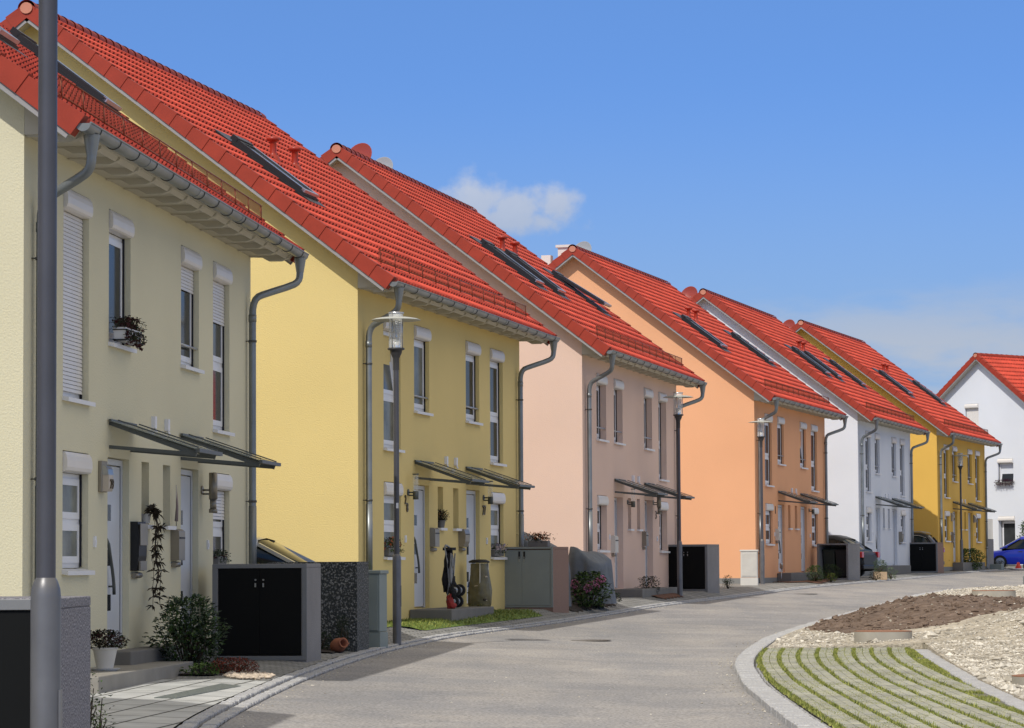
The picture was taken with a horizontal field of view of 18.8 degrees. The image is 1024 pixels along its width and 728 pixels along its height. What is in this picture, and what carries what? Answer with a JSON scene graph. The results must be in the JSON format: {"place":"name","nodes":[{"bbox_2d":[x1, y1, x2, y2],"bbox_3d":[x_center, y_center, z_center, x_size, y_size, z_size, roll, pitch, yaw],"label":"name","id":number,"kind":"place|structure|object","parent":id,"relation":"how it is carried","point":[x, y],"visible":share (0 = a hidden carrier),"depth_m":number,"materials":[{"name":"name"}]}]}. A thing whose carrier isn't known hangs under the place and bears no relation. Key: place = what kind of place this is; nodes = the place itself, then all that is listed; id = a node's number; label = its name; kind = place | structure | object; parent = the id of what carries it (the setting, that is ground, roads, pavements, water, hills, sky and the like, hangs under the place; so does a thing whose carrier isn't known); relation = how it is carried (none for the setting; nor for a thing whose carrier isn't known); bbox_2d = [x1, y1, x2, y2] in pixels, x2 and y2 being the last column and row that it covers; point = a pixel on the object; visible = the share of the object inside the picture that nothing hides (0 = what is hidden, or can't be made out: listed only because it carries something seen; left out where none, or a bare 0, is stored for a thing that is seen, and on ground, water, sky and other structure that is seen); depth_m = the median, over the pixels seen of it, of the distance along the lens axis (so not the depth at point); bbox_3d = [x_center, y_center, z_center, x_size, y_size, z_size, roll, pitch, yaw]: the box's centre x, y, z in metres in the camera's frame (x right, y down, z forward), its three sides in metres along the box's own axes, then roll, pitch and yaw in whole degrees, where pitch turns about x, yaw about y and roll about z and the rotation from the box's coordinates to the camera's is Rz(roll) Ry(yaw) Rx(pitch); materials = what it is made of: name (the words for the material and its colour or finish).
{"place":"outdoors","nodes":[
{"label":"outdoors","id":0,"kind":"place"},
{"bbox_2d":[90,679,266,727],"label":"driveway","id":1,"kind":"structure","parent":0,"point":[138,706],"depth_m":28.84,"materials":[{"name":"grey concrete"}]},
{"bbox_2d":[0,596,90,727],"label":"bin box","id":2,"kind":"object","parent":1,"relation":"on","point":[15,654],"visible":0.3,"depth_m":14.59,"materials":[{"name":"concrete"}]},
{"bbox_2d":[0,611,29,727],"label":"bin door","id":3,"kind":"structure","parent":2,"relation":"in","point":[14,625],"depth_m":14.54,"materials":[{"name":"metal"}]},
{"bbox_2d":[90,672,114,727],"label":"shrub","id":4,"kind":"object","parent":1,"relation":"on","point":[100,725],"visible":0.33,"depth_m":19.52,"materials":[{"name":"green plant"}]},
{"bbox_2d":[90,661,192,692],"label":"landing slab","id":5,"kind":"structure","parent":1,"relation":"on","point":[124,676],"depth_m":32.40,"materials":[{"name":"grey concrete"}]},
{"bbox_2d":[90,628,129,670],"bbox_3d":[-4.213,2.962,32.139,0.524,0.442,0.504,0,-4,-10],"label":"potted plant","id":6,"kind":"object","parent":5,"relation":"on","point":[104,656],"visible":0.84,"depth_m":32.06,"materials":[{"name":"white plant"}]},
{"bbox_2d":[154,683,239,698],"bbox_3d":[-3.099,3.276,30.854,0.244,0.077,2.995,-1,-4,7],"label":"drain channel","id":7,"kind":"object","parent":1,"relation":"on","point":[207,689],"visible":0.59,"depth_m":30.75,"materials":[{"name":"grey concrete"}]},
{"bbox_2d":[0,0,1023,393],"label":"sky","id":8,"kind":"structure","parent":0,"point":[853,168],"materials":[{"name":"blue"}]},
{"bbox_2d":[174,607,857,727],"bbox_3d":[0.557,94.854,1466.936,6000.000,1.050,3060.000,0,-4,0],"label":"ground","id":9,"kind":"structure","parent":0,"point":[181,723],"depth_m":34.62,"materials":[{"name":"grey concrete"}]},
{"bbox_2d":[30,0,62,727],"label":"street lamp","id":10,"kind":"object","parent":9,"relation":"on","point":[46,700],"visible":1,"depth_m":12.98,"materials":[{"name":"grey metal"}]},
{"bbox_2d":[0,23,308,667],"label":"house","id":11,"kind":"structure","parent":9,"relation":"on","point":[163,242],"depth_m":35.12,"materials":[{"name":"beige paint"}]},
{"bbox_2d":[62,451,94,574],"bbox_3d":[-4.632,1.579,32.634,0.227,1.283,1.210,-1,-4,5],"label":"window","id":12,"kind":"structure","parent":11,"relation":"in","point":[74,463],"depth_m":32.79,"materials":[{"name":"white plastic"}]},
{"bbox_2d":[62,190,95,406],"bbox_3d":[-4.646,-0.691,32.779,0.227,2.233,1.210,-1,-4,5],"label":"window","id":13,"kind":"structure","parent":11,"relation":"in","point":[78,207],"depth_m":32.88,"materials":[{"name":"white plastic"}]},
{"bbox_2d":[107,459,122,646],"bbox_3d":[-4.469,2.118,34.630,0.116,2.110,1.082,-1,-4,5],"label":"front door","id":14,"kind":"structure","parent":11,"relation":"in","point":[114,498],"depth_m":34.87,"materials":[{"name":"white plastic"}]},
{"bbox_2d":[108,210,136,352],"bbox_3d":[-4.449,-0.915,34.863,0.227,1.523,1.160,-1,-4,5],"label":"window","id":15,"kind":"structure","parent":11,"relation":"in","point":[120,226],"depth_m":35.02,"materials":[{"name":"white plastic"}]},
{"bbox_2d":[110,315,146,350],"bbox_3d":[-4.312,-0.355,34.766,0.417,0.390,0.979,-1,-4,5],"label":"flower box","id":16,"kind":"object","parent":11,"relation":"attached to","point":[127,332],"visible":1,"depth_m":34.54,"materials":[{"name":"white plastic"}]},
{"bbox_2d":[141,504,167,611],"bbox_3d":[-4.159,2.244,36.022,0.308,1.257,0.626,-1,-4,5],"label":"trailing plant","id":17,"kind":"object","parent":11,"relation":"on","point":[155,512],"visible":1,"depth_m":35.99,"materials":[{"name":"green plant"}]},
{"bbox_2d":[181,469,192,622],"bbox_3d":[-4.113,2.370,38.600,0.052,2.110,1.092,-1,-4,5],"label":"front door","id":18,"kind":"structure","parent":11,"relation":"in","point":[187,480],"depth_m":38.89,"materials":[{"name":"white plastic"}]},
{"bbox_2d":[180,246,204,373],"bbox_3d":[-4.073,-0.666,38.798,0.227,1.523,1.180,-1,-4,5],"label":"window","id":19,"kind":"structure","parent":11,"relation":"in","point":[191,261],"depth_m":38.97,"materials":[{"name":"white plastic"}]},
{"bbox_2d":[213,473,232,556],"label":"window","id":20,"kind":"structure","parent":11,"relation":"in","point":[224,482],"depth_m":40.92,"materials":[{"name":"white plastic"}]},
{"bbox_2d":[213,262,234,436],"bbox_3d":[-3.873,-0.181,40.832,0.227,2.233,1.200,-1,-4,5],"label":"window","id":21,"kind":"structure","parent":11,"relation":"in","point":[222,275],"depth_m":41.03,"materials":[{"name":"white plastic"}]},
{"bbox_2d":[1,0,559,637],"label":"house","id":22,"kind":"structure","parent":9,"relation":"on","point":[325,432],"depth_m":51.84,"materials":[{"name":"yellow paint"}]},
{"bbox_2d":[383,322,404,452],"bbox_3d":[-2.079,0.354,51.818,0.305,2.233,1.210,-1,-4,12],"label":"window","id":23,"kind":"structure","parent":22,"relation":"in","point":[387,369],"depth_m":51.96,"materials":[{"name":"white plastic"}]},
{"bbox_2d":[384,482,405,559],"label":"window","id":24,"kind":"structure","parent":22,"relation":"in","point":[388,487],"depth_m":51.73,"materials":[{"name":"white plastic"}]},
{"bbox_2d":[414,485,424,606],"bbox_3d":[-1.621,3.159,53.624,0.116,2.110,1.082,-1,-4,12],"label":"front door","id":25,"kind":"structure","parent":22,"relation":"in","point":[419,504],"depth_m":53.84,"materials":[{"name":"white plastic"}]},
{"bbox_2d":[414,325,433,415],"bbox_3d":[-1.614,0.126,53.861,0.227,1.523,1.160,-1,-4,12],"label":"window","id":26,"kind":"structure","parent":22,"relation":"in","point":[420,333],"depth_m":54.01,"materials":[{"name":"white plastic"}]},
{"bbox_2d":[442,544,465,606],"bbox_3d":[-1.032,3.675,53.786,0.389,1.097,0.311,-2,-4,20],"label":"folded pushchair","id":27,"kind":"object","parent":22,"relation":"on","point":[448,579],"visible":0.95,"depth_m":53.74,"materials":[{"name":"black fabric"}]},
{"bbox_2d":[466,490,475,602],"bbox_3d":[-0.818,3.403,57.532,0.052,2.110,1.092,-1,-4,12],"label":"front door","id":28,"kind":"structure","parent":22,"relation":"in","point":[470,499],"depth_m":57.76,"materials":[{"name":"white plastic"}]},
{"bbox_2d":[466,341,482,425],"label":"window","id":29,"kind":"structure","parent":22,"relation":"in","point":[473,349],"depth_m":57.90,"materials":[{"name":"white plastic"}]},
{"bbox_2d":[490,348,506,466],"bbox_3d":[-0.341,0.848,59.721,0.227,2.233,1.200,-1,-4,12],"label":"window","id":30,"kind":"structure","parent":22,"relation":"in","point":[497,356],"depth_m":59.92,"materials":[{"name":"white plastic"}]},
{"bbox_2d":[491,492,507,559],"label":"window","id":31,"kind":"structure","parent":22,"relation":"in","point":[498,498],"depth_m":59.76,"materials":[{"name":"white plastic"}]},
{"bbox_2d":[371,312,420,644],"bbox_3d":[-1.709,1.879,45.874,0.736,5.312,0.736,0,-4,0],"label":"street lamp","id":32,"kind":"object","parent":9,"relation":"on","point":[395,349],"visible":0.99,"depth_m":45.85,"materials":[{"name":"grey metal"}]},
{"bbox_2d":[320,143,706,611],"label":"house","id":33,"kind":"structure","parent":9,"relation":"on","point":[599,447],"depth_m":70.83,"materials":[{"name":"pink paint"}]},
{"bbox_2d":[596,373,609,442],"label":"window","id":34,"kind":"structure","parent":33,"relation":"in","point":[604,381],"depth_m":70.86,"materials":[{"name":"white plastic"}]},
{"bbox_2d":[597,495,610,552],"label":"window","id":35,"kind":"structure","parent":33,"relation":"in","point":[601,500],"depth_m":70.64,"materials":[{"name":"white plastic"}]},
{"bbox_2d":[614,379,625,445],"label":"window","id":36,"kind":"structure","parent":33,"relation":"in","point":[618,385],"depth_m":72.88,"materials":[{"name":"white plastic"}]},
{"bbox_2d":[644,388,654,450],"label":"window","id":37,"kind":"structure","parent":33,"relation":"in","point":[648,394],"depth_m":76.75,"materials":[{"name":"white plastic"}]},
{"bbox_2d":[658,392,669,481],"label":"window","id":38,"kind":"structure","parent":33,"relation":"in","point":[660,395],"depth_m":78.78,"materials":[{"name":"white plastic"}]},
{"bbox_2d":[541,241,848,583],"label":"house","id":39,"kind":"structure","parent":9,"relation":"on","point":[746,381],"depth_m":94.42,"materials":[{"name":"orange paint"}]},
{"bbox_2d":[764,413,774,486],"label":"window","id":40,"kind":"structure","parent":39,"relation":"in","point":[767,445],"depth_m":95.47,"materials":[{"name":"white plastic"}]},
{"bbox_2d":[765,503,774,545],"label":"window","id":41,"kind":"structure","parent":39,"relation":"in","point":[768,507],"depth_m":95.24,"materials":[{"name":"white plastic"}]},
{"bbox_2d":[777,416,785,465],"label":"window","id":42,"kind":"structure","parent":39,"relation":"in","point":[780,420],"depth_m":97.40,"materials":[{"name":"white plastic"}]},
{"bbox_2d":[801,507,804,571],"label":"front door","id":43,"kind":"structure","parent":39,"relation":"in","point":[802,508],"depth_m":101.11,"materials":[{"name":"white plastic"}]},
{"bbox_2d":[811,424,819,492],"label":"window","id":44,"kind":"structure","parent":39,"relation":"in","point":[814,428],"depth_m":103.25,"materials":[{"name":"white plastic"}]},
{"bbox_2d":[682,286,929,575],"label":"house","id":45,"kind":"structure","parent":9,"relation":"on","point":[870,469],"depth_m":113.21,"materials":[{"name":"white paint"}]},
{"bbox_2d":[854,630,911,642],"bbox_3d":[5.525,4.228,46.122,0.868,0.524,0.868,0,-4,0],"label":"manhole ring","id":46,"kind":"object","parent":9,"relation":"on","point":[862,636],"visible":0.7,"depth_m":45.78,"materials":[{"name":"concrete"}]},
{"bbox_2d":[783,319,1002,570],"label":"house","id":47,"kind":"structure","parent":9,"relation":"on","point":[936,477],"depth_m":129.14,"materials":[{"name":"paint"}]},
{"bbox_2d":[936,353,1023,567],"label":"house","id":48,"kind":"structure","parent":9,"relation":"on","point":[984,390],"depth_m":148.54,"materials":[{"name":"white paint"}]},
{"bbox_2d":[964,404,978,425],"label":"window","id":49,"kind":"structure","parent":48,"relation":"in","point":[973,413],"depth_m":149.83,"materials":[{"name":"white plastic"}]},
{"bbox_2d":[997,459,1013,485],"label":"window","id":50,"kind":"structure","parent":48,"relation":"in","point":[1003,461],"depth_m":148.23,"materials":[{"name":"white plastic"}]},
{"bbox_2d":[998,516,1014,546],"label":"terrace door","id":51,"kind":"structure","parent":48,"relation":"in","point":[1008,522],"depth_m":148.15,"materials":[{"name":"white plastic"}]},
{"bbox_2d":[972,590,1015,596],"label":"manhole ring","id":52,"kind":"object","parent":9,"relation":"on","point":[998,593],"visible":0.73,"depth_m":70.56,"materials":[{"name":"concrete"}]},
{"bbox_2d":[167,567,1013,680],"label":"pavement","id":53,"kind":"structure","parent":0,"point":[278,668],"depth_m":58.38,"materials":[{"name":"grey concrete"}]},
{"bbox_2d":[182,664,235,674],"bbox_3d":[-3.729,3.514,35.750,1.100,0.024,3.200,0,-4,0],"label":"flower bed","id":54,"kind":"object","parent":53,"relation":"on","point":[207,670],"visible":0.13,"depth_m":35.19,"materials":[{"name":"soil"}]},
{"bbox_2d":[139,593,232,669],"bbox_3d":[-3.729,3.088,35.475,1.094,0.934,1.065,0,-4,0],"label":"shrub","id":55,"kind":"object","parent":54,"relation":"on","point":[184,633],"visible":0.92,"depth_m":35.35,"materials":[{"name":"green plant"}]},
{"bbox_2d":[179,662,224,675],"bbox_3d":[-3.439,3.377,34.292,0.504,0.176,0.437,0,-4,0],"label":"ground plant","id":56,"kind":"object","parent":54,"relation":"on","point":[200,669],"visible":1,"depth_m":34.28,"materials":[{"name":"green plant"}]},
{"bbox_2d":[208,656,258,674],"bbox_3d":[-3.112,3.372,34.601,0.630,0.220,0.596,1,-4,-22],"label":"heather","id":57,"kind":"object","parent":54,"relation":"on","point":[239,667],"visible":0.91,"depth_m":34.56,"materials":[{"name":"brown plant"}]},
{"bbox_2d":[222,670,275,679],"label":"pebbles","id":58,"kind":"object","parent":53,"relation":"on","point":[256,675],"visible":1,"depth_m":33.94,"materials":[{"name":"beige gravel"}]},
{"bbox_2d":[212,563,320,678],"bbox_3d":[-3.090,3.247,39.108,1.200,1.450,0.970,-1,-4,7],"label":"bin box","id":59,"kind":"object","parent":53,"relation":"on","point":[270,611],"visible":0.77,"depth_m":38.66,"materials":[{"name":"concrete"}]},
{"bbox_2d":[218,569,259,654],"bbox_3d":[-3.409,3.094,38.688,0.534,1.075,0.042,-1,-4,7],"label":"bin door","id":60,"kind":"structure","parent":59,"relation":"in","point":[238,589],"depth_m":38.69,"materials":[{"name":"metal"}]},
{"bbox_2d":[260,568,300,654],"bbox_3d":[-2.878,3.087,38.623,0.534,1.075,0.042,-1,-4,7],"label":"bin door","id":61,"kind":"structure","parent":59,"relation":"in","point":[280,589],"depth_m":38.63,"materials":[{"name":"metal"}]},
{"bbox_2d":[257,537,314,563],"bbox_3d":[-3.936,3.327,46.585,3.500,1.495,2.200,-1,-4,8],"label":"parked car","id":62,"kind":"object","parent":53,"relation":"on","point":[269,550],"visible":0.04,"depth_m":45.97,"materials":[{"name":"grey paint"}]},
{"bbox_2d":[267,562,368,661],"bbox_3d":[-2.683,3.471,43.005,1.250,1.450,0.970,-1,-4,7],"label":"bin box","id":63,"kind":"object","parent":53,"relation":"on","point":[344,588],"visible":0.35,"depth_m":42.51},
{"bbox_2d":[321,647,344,652],"bbox_3d":[-2.627,3.896,42.589,1.100,0.094,3.100,0,-4,0],"label":"flower bed","id":64,"kind":"object","parent":53,"relation":"on","point":[326,650],"visible":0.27,"depth_m":41.76,"materials":[{"name":"soil"}]},
{"bbox_2d":[330,638,348,652],"bbox_3d":[-2.328,3.797,41.847,0.224,0.213,0.287,2,-4,-35],"label":"terracotta jug","id":65,"kind":"object","parent":64,"relation":"on","point":[339,645],"visible":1,"depth_m":41.78,"materials":[{"name":"orange ceramic"}]},
{"bbox_2d":[369,570,388,647],"bbox_3d":[-1.947,3.605,44.384,0.264,1.300,0.424,-1,-4,14],"label":"utility cabinet","id":66,"kind":"object","parent":53,"relation":"on","point":[378,636],"visible":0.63,"depth_m":44.20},
{"bbox_2d":[387,608,542,629],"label":"lawn ground","id":67,"kind":"structure","parent":53,"relation":"on","point":[478,622],"depth_m":53.38,"materials":[{"name":"green plant"}]},
{"bbox_2d":[467,559,491,606],"bbox_3d":[-0.597,4.055,56.455,0.458,0.995,0.437,-1,-4,11],"label":"rubbish sack","id":68,"kind":"object","parent":67,"relation":"on","point":[479,586],"visible":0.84,"depth_m":56.31,"materials":[{"name":"plastic"}]},
{"bbox_2d":[504,547,568,612],"bbox_3d":[0.351,4.300,60.550,1.260,1.450,1.120,-1,-4,17],"label":"bin box","id":69,"kind":"object","parent":53,"relation":"on","point":[536,577],"visible":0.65,"depth_m":60.03,"materials":[{"name":"brown concrete"}]},
{"bbox_2d":[505,550,521,605],"bbox_3d":[-0.106,4.149,60.142,0.579,1.075,0.042,-1,-4,17],"label":"bin door","id":70,"kind":"structure","parent":69,"relation":"in","point":[513,566],"depth_m":60.09,"materials":[{"name":"grey metal"}]},
{"bbox_2d":[516,531,554,546],"bbox_3d":[0.474,3.409,60.337,0.785,0.300,0.444,-1,-4,17],"label":"flower trough","id":71,"kind":"object","parent":69,"relation":"on","point":[536,542],"visible":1,"depth_m":60.28,"materials":[{"name":"green plant"}]},
{"bbox_2d":[522,550,550,605],"bbox_3d":[0.457,4.134,59.968,0.579,1.075,0.042,-1,-4,17],"label":"bin door","id":72,"kind":"structure","parent":69,"relation":"in","point":[536,564],"depth_m":59.96,"materials":[{"name":"grey metal"}]},
{"bbox_2d":[569,604,615,612],"bbox_3d":[1.480,5.033,64.209,1.700,0.208,6.400,0,-4,0],"label":"flower bed","id":73,"kind":"object","parent":53,"relation":"on","point":[575,607],"visible":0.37,"depth_m":62.81,"materials":[{"name":"soil"}]},
{"bbox_2d":[570,571,615,608],"bbox_3d":[1.595,4.596,63.077,1.030,0.788,1.168,1,-4,-22],"label":"hydrangea","id":74,"kind":"object","parent":73,"relation":"on","point":[597,581],"visible":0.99,"depth_m":62.89,"materials":[{"name":"green plant"}]},
{"bbox_2d":[569,547,616,603],"bbox_3d":[1.636,4.389,64.453,0.894,1.190,1.563,-1,-4,17],"label":"covered furniture","id":75,"kind":"object","parent":73,"relation":"on","point":[582,561],"visible":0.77,"depth_m":63.93,"materials":[{"name":"grey fabric"}]},
{"bbox_2d":[663,392,692,596],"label":"street lamp","id":76,"kind":"object","parent":53,"relation":"on","point":[678,415],"visible":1,"depth_m":74.91,"materials":[{"name":"grey metal"}]},
{"bbox_2d":[668,544,719,592],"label":"bin box","id":77,"kind":"object","parent":53,"relation":"on","point":[700,567],"visible":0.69,"depth_m":78.63,"materials":[{"name":"concrete"}]},
{"bbox_2d":[668,547,685,588],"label":"bin door","id":78,"kind":"structure","parent":77,"relation":"in","point":[672,556],"depth_m":78.76,"materials":[{"name":"metal"}]},
{"bbox_2d":[686,547,704,588],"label":"bin door","id":79,"kind":"structure","parent":77,"relation":"in","point":[695,556],"depth_m":78.55,"materials":[{"name":"metal"}]},
{"bbox_2d":[740,550,758,584],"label":"utility cabinet","id":80,"kind":"object","parent":53,"relation":"on","point":[749,563],"visible":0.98,"depth_m":89.04,"materials":[{"name":"grey plastic"}]},
{"bbox_2d":[748,418,772,583],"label":"street lamp","id":81,"kind":"object","parent":53,"relation":"on","point":[762,555],"visible":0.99,"depth_m":91.90,"materials":[{"name":"grey metal"}]},
{"bbox_2d":[817,543,859,579],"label":"bin box","id":82,"kind":"object","parent":53,"relation":"on","point":[852,561],"visible":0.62,"depth_m":101.68,"materials":[{"name":"concrete"}]},
{"bbox_2d":[822,548,839,576],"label":"wheeled bin","id":83,"kind":"object","parent":82,"relation":"in","point":[829,555],"visible":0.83,"depth_m":101.75,"materials":[{"name":"grey plastic"}]},
{"bbox_2d":[835,548,845,577],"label":"wheeled bin","id":84,"kind":"object","parent":82,"relation":"in","point":[841,559],"visible":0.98,"depth_m":101.54,"materials":[{"name":"black plastic"}]},
{"bbox_2d":[828,535,879,576],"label":"parked car","id":85,"kind":"object","parent":53,"relation":"on","point":[868,557],"visible":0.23,"depth_m":106.42,"materials":[{"name":"black paint"}]},
{"bbox_2d":[910,542,943,572],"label":"bin box","id":86,"kind":"object","parent":53,"relation":"on","point":[926,557],"visible":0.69,"depth_m":121.58,"materials":[{"name":"brown concrete"}]},
{"bbox_2d":[910,544,921,570],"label":"bin door","id":87,"kind":"structure","parent":86,"relation":"in","point":[915,549],"depth_m":121.69,"materials":[{"name":"metal"}]},
{"bbox_2d":[921,544,935,570],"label":"bin door","id":88,"kind":"structure","parent":86,"relation":"in","point":[928,551],"depth_m":121.48,"materials":[{"name":"metal"}]},
{"bbox_2d":[953,453,967,561],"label":"street lamp","id":89,"kind":"object","parent":53,"relation":"on","point":[960,466],"visible":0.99,"depth_m":129.33,"materials":[{"name":"grey metal"}]},
{"bbox_2d":[994,536,1023,566],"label":"parked car","id":90,"kind":"object","parent":53,"relation":"on","point":[1012,552],"visible":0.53,"depth_m":141.37,"materials":[{"name":"blue paint"}]},
{"bbox_2d":[219,569,1023,727],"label":"road","id":91,"kind":"structure","parent":0,"point":[640,651],"depth_m":37.94,"materials":[{"name":"grey asphalt"}]},
{"bbox_2d":[237,601,851,727],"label":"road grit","id":92,"kind":"object","parent":91,"relation":"on","point":[533,669],"visible":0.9,"depth_m":37.97,"materials":[{"name":"gravel"}]},
{"bbox_2d":[198,569,1011,727],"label":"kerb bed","id":93,"kind":"object","parent":91,"relation":"on","point":[401,648],"visible":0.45,"depth_m":37.12,"materials":[{"name":"grey"}]},
{"bbox_2d":[177,568,1012,727],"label":"kerb","id":94,"kind":"structure","parent":93,"relation":"on","point":[235,705],"depth_m":40.17,"materials":[{"name":"stone"}]},
{"bbox_2d":[665,582,1022,727],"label":"side road","id":95,"kind":"structure","parent":0,"point":[717,708],"depth_m":35.18,"materials":[{"name":"concrete"}]},
{"bbox_2d":[735,588,960,727],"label":"island kerb","id":96,"kind":"structure","parent":95,"relation":"on","point":[767,696],"depth_m":33.03,"materials":[{"name":"concrete"}]},
{"bbox_2d":[755,645,1023,727],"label":"bay bed","id":97,"kind":"object","parent":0,"point":[980,694],"visible":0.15,"depth_m":31.54,"materials":[{"name":"green plant"}]},
{"bbox_2d":[762,647,1023,727],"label":"grass pavers","id":98,"kind":"object","parent":97,"relation":"on","point":[837,698],"depth_m":32.08,"materials":[{"name":"concrete"}]},
{"bbox_2d":[915,649,1023,710],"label":"bay kerb","id":99,"kind":"structure","parent":97,"relation":"on","point":[1007,699],"depth_m":34.21,"materials":[{"name":"concrete"}]},
{"bbox_2d":[767,584,1023,698],"bbox_3d":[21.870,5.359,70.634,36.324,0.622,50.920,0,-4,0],"label":"gravel field","id":100,"kind":"structure","parent":0,"point":[980,618],"depth_m":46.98,"materials":[{"name":"beige gravel"}]},
{"bbox_2d":[804,592,1023,633],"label":"soil heap","id":101,"kind":"object","parent":100,"relation":"on","point":[915,614],"visible":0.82,"depth_m":51.72,"materials":[{"name":"brown soil"}]},
{"bbox_2d":[774,643,1023,700],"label":"gravel edge","id":102,"kind":"object","parent":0,"point":[918,646],"visible":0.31,"depth_m":45.21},
{"bbox_2d":[928,632,1023,696],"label":"gravel field","id":103,"kind":"structure","parent":0,"point":[1007,638],"depth_m":43.38,"materials":[{"name":"beige gravel"}]},
{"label":"flower bed","id":104,"kind":"structure","parent":0,"visible":0},
{"bbox_2d":[963,548,985,570],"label":"shrub","id":105,"kind":"object","parent":104,"relation":"on","point":[973,555],"visible":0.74,"depth_m":131.57,"materials":[{"name":"green plant"}]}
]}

